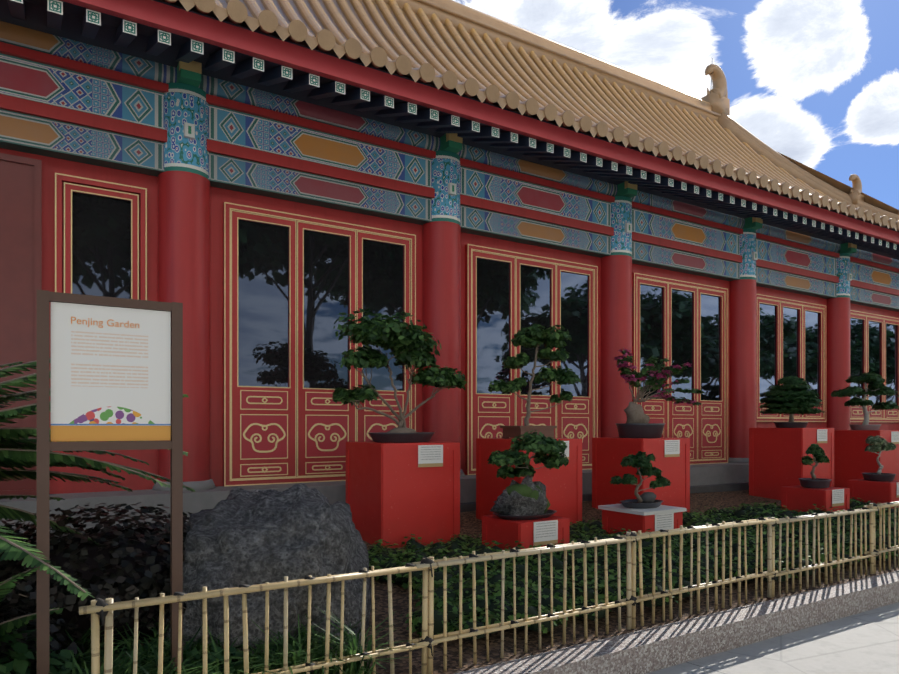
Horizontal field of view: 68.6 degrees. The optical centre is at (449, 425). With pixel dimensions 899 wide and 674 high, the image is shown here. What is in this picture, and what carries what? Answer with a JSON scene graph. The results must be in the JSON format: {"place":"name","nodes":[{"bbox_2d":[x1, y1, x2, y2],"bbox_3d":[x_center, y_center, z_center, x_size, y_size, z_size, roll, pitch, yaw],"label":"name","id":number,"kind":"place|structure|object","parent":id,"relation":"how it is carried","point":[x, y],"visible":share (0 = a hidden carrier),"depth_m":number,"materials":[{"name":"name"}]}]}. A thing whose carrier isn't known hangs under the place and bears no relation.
{"place":"outdoors","nodes":[
{"label":"outdoors","id":0,"kind":"place"},
{"bbox_2d":[81,490,898,673],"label":"bed soil","id":1,"kind":"structure","parent":0,"point":[470,523],"depth_m":4.42,"materials":[{"name":"brown soil"}]},
{"bbox_2d":[0,502,191,671],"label":"dark shrub","id":2,"kind":"object","parent":1,"relation":"on","point":[117,563],"visible":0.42,"depth_m":3.41,"materials":[{"name":"dark purple leaf"}]},
{"bbox_2d":[0,358,194,635],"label":"palm fronds","id":3,"kind":"object","parent":1,"relation":"on","point":[18,450],"visible":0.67,"depth_m":3.17,"materials":[{"name":"green plant"}]},
{"bbox_2d":[37,290,182,673],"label":"garden sign","id":4,"kind":"object","parent":1,"relation":"on","point":[116,388],"visible":1,"depth_m":2.83,"materials":[{"name":"white"}]},
{"bbox_2d":[71,317,138,327],"bbox_3d":[-1.474,-0.438,2.825,0.260,0.040,0.001,0,0,-32],"label":"sign title","id":5,"kind":"object","parent":4,"relation":"attached to","point":[117,324],"visible":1,"depth_m":2.82,"materials":[{"name":"orange"}]},
{"bbox_2d":[0,629,303,673],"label":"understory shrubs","id":6,"kind":"object","parent":1,"relation":"on","point":[20,654],"visible":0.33,"depth_m":2.87,"materials":[{"name":"green plant"}]},
{"bbox_2d":[13,605,411,673],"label":"grass clumps","id":7,"kind":"object","parent":1,"relation":"on","point":[146,656],"visible":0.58,"depth_m":3.18,"materials":[{"name":"green plant"}]},
{"bbox_2d":[158,483,371,655],"bbox_3d":[-1.117,1.260,4.245,1.261,1.774,2.069,0,0,-15],"label":"boulder","id":8,"kind":"object","parent":1,"relation":"on","point":[237,537],"visible":0.71,"depth_m":3.51,"materials":[{"name":"stone"}]},
{"bbox_2d":[79,501,898,673],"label":"bamboo fence","id":9,"kind":"object","parent":1,"relation":"on","point":[92,609],"visible":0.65,"depth_m":3.72,"materials":[{"name":"beige wood"}]},
{"bbox_2d":[95,502,892,671],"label":"fence lashings","id":10,"kind":"object","parent":9,"relation":"attached to","point":[103,603],"visible":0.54,"depth_m":3.65,"materials":[{"name":"black"}]},
{"bbox_2d":[346,428,898,549],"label":"display pedestals","id":11,"kind":"object","parent":1,"relation":"on","point":[396,493],"visible":0.73,"depth_m":7.45,"materials":[{"name":"red paint"}]},
{"bbox_2d":[332,308,467,442],"bbox_3d":[-0.512,-0.493,6.809,1.465,1.351,0.921,0,0,-55],"label":"bonsai tree","id":12,"kind":"object","parent":11,"relation":"on","point":[410,345],"visible":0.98,"depth_m":6.61,"materials":[{"name":"green plant"}]},
{"bbox_2d":[487,430,568,519],"bbox_3d":[0.717,0.493,6.219,0.848,0.903,0.533,0,0,-32],"label":"bonsai on rock","id":13,"kind":"object","parent":11,"relation":"on","point":[526,499],"visible":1,"depth_m":6.10,"materials":[{"name":"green plant"}]},
{"bbox_2d":[488,324,580,438],"bbox_3d":[0.976,-0.522,7.783,1.260,1.345,0.628,0,0,-32],"label":"bonsai tree","id":14,"kind":"object","parent":11,"relation":"on","point":[534,336],"visible":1,"depth_m":7.70,"materials":[{"name":"green plant"}]},
{"bbox_2d":[610,451,670,508],"bbox_3d":[2.078,0.572,7.040,0.790,0.611,0.371,0,0,-32],"label":"bonsai tree","id":15,"kind":"object","parent":11,"relation":"on","point":[643,463],"visible":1,"depth_m":6.99,"materials":[{"name":"green plant"}]},
{"bbox_2d":[614,347,704,437],"bbox_3d":[2.820,-0.426,8.840,1.426,1.197,0.639,0,0,-32],"label":"flowering bonsai","id":16,"kind":"object","parent":11,"relation":"on","point":[637,424],"visible":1,"depth_m":8.61,"materials":[{"name":"green plant"}]},
{"bbox_2d":[759,376,825,427],"bbox_3d":[5.401,-0.371,10.426,1.046,0.836,0.878,0,0,-32],"label":"bonsai tree","id":17,"kind":"object","parent":11,"relation":"on","point":[792,396],"visible":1,"depth_m":10.23,"materials":[{"name":"green plant"}]},
{"bbox_2d":[798,444,830,488],"bbox_3d":[4.847,0.534,8.720,0.395,0.596,0.444,0,0,17],"label":"bonsai tree","id":18,"kind":"object","parent":11,"relation":"on","point":[816,451],"visible":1,"depth_m":8.66,"materials":[{"name":"green plant"}]},
{"bbox_2d":[831,372,898,429],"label":"bonsai pine","id":19,"kind":"object","parent":11,"relation":"on","point":[876,386],"visible":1,"depth_m":11.54,"materials":[{"name":"green plant"}]},
{"bbox_2d":[862,435,895,480],"bbox_3d":[6.286,0.476,9.643,0.580,0.673,0.432,0,0,-56],"label":"bonsai tree","id":20,"kind":"object","parent":11,"relation":"on","point":[879,443],"visible":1,"depth_m":9.53,"materials":[{"name":"green plant"}]},
{"bbox_2d":[368,497,897,639],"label":"groundcover shrubs","id":21,"kind":"object","parent":1,"relation":"on","point":[381,557],"visible":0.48,"depth_m":5.37,"materials":[{"name":"green plant"}]},
{"bbox_2d":[384,0,898,221],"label":"roof ridges","id":22,"kind":"object","parent":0,"point":[713,104],"visible":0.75,"depth_m":14.75,"materials":[{"name":"beige tile"}]},
{"bbox_2d":[453,0,898,209],"label":"sky","id":23,"kind":"structure","parent":0,"point":[815,81],"materials":[{"name":"blue"}]},
{"bbox_2d":[646,602,898,673],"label":"pavement edging","id":24,"kind":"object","parent":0,"point":[866,642],"depth_m":4.15,"materials":[{"name":"concrete"}]},
{"label":"ground","id":25,"kind":"structure","parent":0,"visible":0},
{"bbox_2d":[0,463,748,546],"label":"stone plinth","id":26,"kind":"structure","parent":25,"relation":"on","point":[718,477],"depth_m":6.72,"materials":[{"name":"stone"}]},
{"bbox_2d":[0,148,898,494],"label":"doors","id":27,"kind":"structure","parent":26,"relation":"on","point":[296,432],"depth_m":7.76,"materials":[{"name":"red paint"}]},
{"bbox_2d":[72,192,896,404],"bbox_3d":[4.647,-1.372,11.683,19.705,1.905,0.019,0,0,-32],"label":"window glass","id":28,"kind":"object","parent":27,"relation":"attached to","point":[101,245],"visible":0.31,"depth_m":8.33,"materials":[{"name":"black glass"}]},
{"bbox_2d":[152,61,856,490],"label":"columns","id":29,"kind":"structure","parent":26,"relation":"on","point":[182,229],"depth_m":8.48,"materials":[{"name":"paint"}]},
{"bbox_2d":[0,21,898,311],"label":"painted beams","id":30,"kind":"structure","parent":29,"relation":"attached to","point":[68,99],"depth_m":7.92,"materials":[{"name":"paint"}]},
{"bbox_2d":[0,0,898,259],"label":"roof tiles","id":31,"kind":"object","parent":30,"relation":"on","point":[391,37],"visible":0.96,"depth_m":10.32,"materials":[{"name":"beige tile"}]},
{"bbox_2d":[7,0,898,256],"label":"eave rafters","id":32,"kind":"object","parent":31,"relation":"attached to","point":[162,26],"visible":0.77,"depth_m":7.39,"materials":[{"name":"red"}]},
{"bbox_2d":[454,570,898,673],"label":"gravel strip","id":33,"kind":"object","parent":25,"relation":"on","point":[648,650],"depth_m":4.13,"materials":[{"name":"grey gravel"}]}
]}

